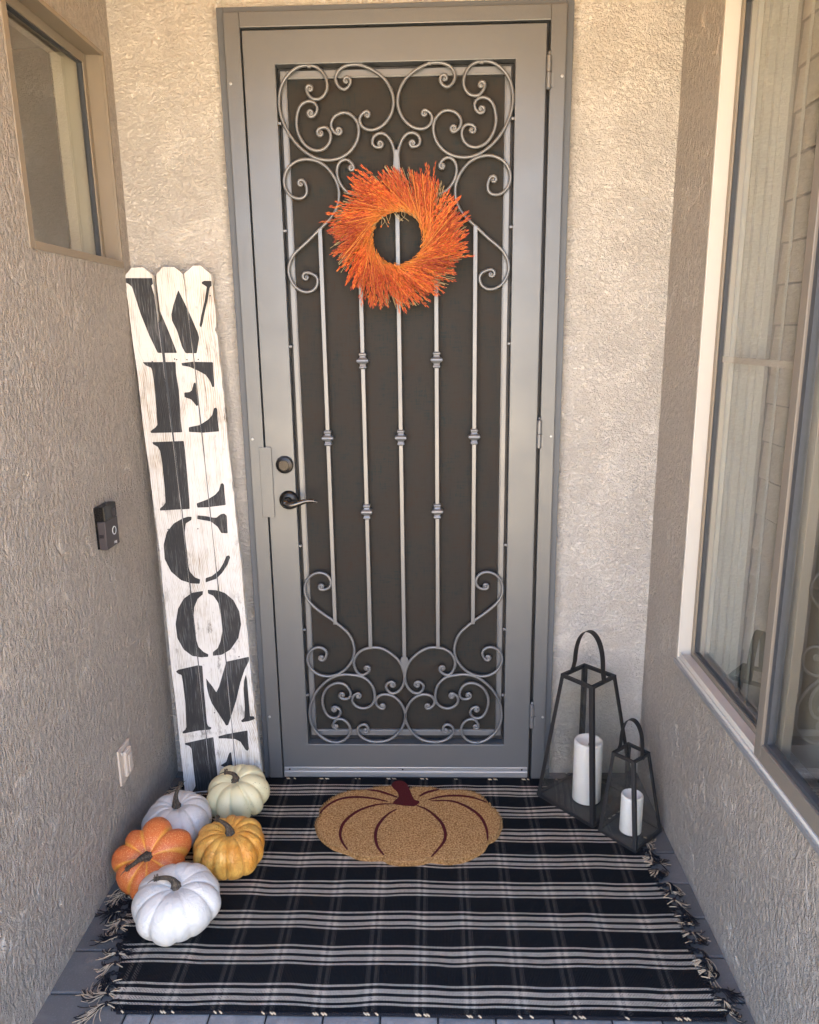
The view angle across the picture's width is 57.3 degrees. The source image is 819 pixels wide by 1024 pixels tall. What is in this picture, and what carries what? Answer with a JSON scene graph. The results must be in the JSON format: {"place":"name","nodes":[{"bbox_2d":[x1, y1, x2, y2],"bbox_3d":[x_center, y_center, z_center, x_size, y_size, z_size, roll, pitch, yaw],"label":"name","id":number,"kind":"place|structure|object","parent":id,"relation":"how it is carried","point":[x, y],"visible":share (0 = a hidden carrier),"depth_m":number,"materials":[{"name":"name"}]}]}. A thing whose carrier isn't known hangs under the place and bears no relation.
{"place":"outdoors","nodes":[
{"label":"outdoors","id":0,"kind":"place"},
{"bbox_2d":[123,772,661,1023],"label":"paving","id":1,"kind":"structure","parent":0,"point":[191,1019],"depth_m":1.78,"materials":[{"name":"grey concrete"}]},
{"bbox_2d":[72,777,746,1023],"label":"rug","id":2,"kind":"object","parent":1,"relation":"on","point":[540,908],"visible":0.65,"depth_m":2.01,"materials":[{"name":"fabric"}]},
{"bbox_2d":[111,817,191,898],"bbox_3d":[-0.754,1.012,2.189,0.229,0.164,0.238,-11,49,-14],"label":"pumpkin","id":3,"kind":"object","parent":2,"relation":"on","point":[152,845],"visible":0.75,"depth_m":2.17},
{"bbox_2d":[131,862,220,946],"bbox_3d":[-0.638,1.050,2.046,0.236,0.174,0.228,-6,23,-12],"label":"pumpkin","id":4,"kind":"object","parent":2,"relation":"on","point":[179,902],"visible":1,"depth_m":2.00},
{"bbox_2d":[141,781,211,847],"bbox_3d":[-0.746,0.968,2.411,0.211,0.192,0.207,8,20,27],"label":"pumpkin","id":5,"kind":"object","parent":2,"relation":"on","point":[190,812],"visible":0.63,"depth_m":2.38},
{"bbox_2d":[125,265,262,792],"bbox_3d":[-0.707,0.107,2.515,0.282,1.794,0.038,-3,10,2],"label":"welcome sign","id":6,"kind":"object","parent":2,"relation":"on","point":[177,352],"visible":0.98,"depth_m":2.48,"materials":[{"name":"white wood"}]},
{"bbox_2d":[193,815,264,879],"bbox_3d":[-0.549,1.000,2.272,0.214,0.170,0.210,-1,18,-4],"label":"pumpkin","id":7,"kind":"object","parent":2,"relation":"on","point":[230,847],"visible":0.94,"depth_m":2.22,"materials":[{"name":"pumpkin rind"},{"name":"dried stem"}]},
{"bbox_2d":[206,764,269,817],"bbox_3d":[-0.591,0.933,2.529,0.213,0.175,0.213,-20,30,-21],"label":"pumpkin","id":8,"kind":"object","parent":2,"relation":"on","point":[240,790],"visible":0.91,"depth_m":2.48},
{"bbox_2d":[314,781,502,866],"bbox_3d":[-0.002,1.023,2.477,0.621,0.020,0.432,0,13,2],"label":"doormat","id":9,"kind":"object","parent":2,"relation":"on","point":[399,823],"visible":1,"depth_m":2.44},
{"bbox_2d":[537,630,630,827],"bbox_3d":[0.609,0.692,2.533,0.242,0.617,0.241,-11,17,-38],"label":"lantern","id":10,"kind":"object","parent":2,"relation":"on","point":[558,794],"visible":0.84,"depth_m":2.53,"materials":[{"name":"black metal"}]},
{"bbox_2d":[572,733,602,806],"bbox_3d":[0.609,0.881,2.564,0.098,0.223,0.098,0,13,2],"label":"candle","id":11,"kind":"object","parent":10,"relation":"in","point":[580,789],"visible":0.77,"depth_m":2.53,"materials":[{"name":"white wax"}]},
{"bbox_2d":[598,718,661,853],"bbox_3d":[0.709,0.850,2.380,0.158,0.377,0.150,-12,17,-39],"label":"lantern","id":12,"kind":"object","parent":2,"relation":"on","point":[635,843],"visible":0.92,"depth_m":2.40,"materials":[{"name":"black metal"}]},
{"bbox_2d":[619,788,643,837],"bbox_3d":[0.712,0.964,2.403,0.070,0.133,0.070,0,13,2],"label":"candle","id":13,"kind":"object","parent":12,"relation":"in","point":[625,825],"visible":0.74,"depth_m":2.38,"materials":[{"name":"white wax"}]},
{"bbox_2d":[32,771,755,1023],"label":"paving border","id":14,"kind":"object","parent":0,"point":[63,1001],"visible":0.29,"depth_m":1.95,"materials":[{"name":"concrete"}]},
{"bbox_2d":[122,773,744,1023],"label":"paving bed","id":15,"kind":"object","parent":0,"point":[380,1017],"depth_m":1.79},
{"label":"ground","id":16,"kind":"structure","parent":0,"visible":0},
{"bbox_2d":[0,0,818,1023],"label":"house","id":17,"kind":"structure","parent":16,"relation":"on","point":[688,550],"depth_m":2.14,"materials":[{"name":"paint"}]},
{"bbox_2d":[0,0,123,267],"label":"window","id":18,"kind":"structure","parent":17,"relation":"in","point":[79,76],"depth_m":2.26,"materials":[{"name":"beige plastic"}]},
{"bbox_2d":[93,501,119,549],"bbox_3d":[-0.877,0.039,2.170,0.031,0.126,0.087,0,13,2],"label":"video doorbell","id":19,"kind":"object","parent":17,"relation":"attached to","point":[106,524],"visible":1,"depth_m":2.14,"materials":[{"name":"black plastic"}]},
{"bbox_2d":[116,738,133,785],"bbox_3d":[-0.871,0.771,2.311,0.025,0.116,0.084,0,13,2],"label":"outdoor electrical outlet cover","id":20,"kind":"object","parent":17,"relation":"attached to","point":[124,760],"visible":1,"depth_m":2.29,"materials":[{"name":"beige plastic"}]},
{"bbox_2d":[216,0,574,778],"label":"security door","id":21,"kind":"structure","parent":17,"relation":"attached to","point":[422,448],"depth_m":2.43,"materials":[{"name":"paint"}]},
{"bbox_2d":[241,23,546,775],"bbox_3d":[-0.030,-0.227,2.476,0.891,2.442,0.040,0,13,2],"label":"door panel","id":22,"kind":"structure","parent":21,"relation":"in","point":[265,52],"depth_m":2.38,"materials":[{"name":"grey paint"}]},
{"bbox_3d":[-0.038,-0.936,2.282,0.013,0.055,0.025,0,13,2],"label":"wreath hook","id":23,"kind":"object","parent":21,"relation":"attached to","visible":0},
{"bbox_2d":[318,161,474,312],"bbox_3d":[-0.036,-0.822,2.263,0.471,0.438,0.091,0,13,2],"label":"wreath","id":24,"kind":"object","parent":23,"relation":"hanging from","point":[375,206],"visible":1,"depth_m":2.25,"materials":[{"name":"orange plant"}]},
{"bbox_2d":[278,63,513,738],"bbox_3d":[-0.024,-0.271,2.599,1.005,2.515,0.020,0,13,2],"label":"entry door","id":25,"kind":"structure","parent":17,"relation":"in","point":[506,63],"depth_m":2.54,"materials":[{"name":"grey metal"}]},
{"bbox_2d":[674,0,818,854],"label":"window","id":26,"kind":"structure","parent":17,"relation":"in","point":[749,605],"depth_m":1.88,"materials":[{"name":"beige plastic"}]}
]}

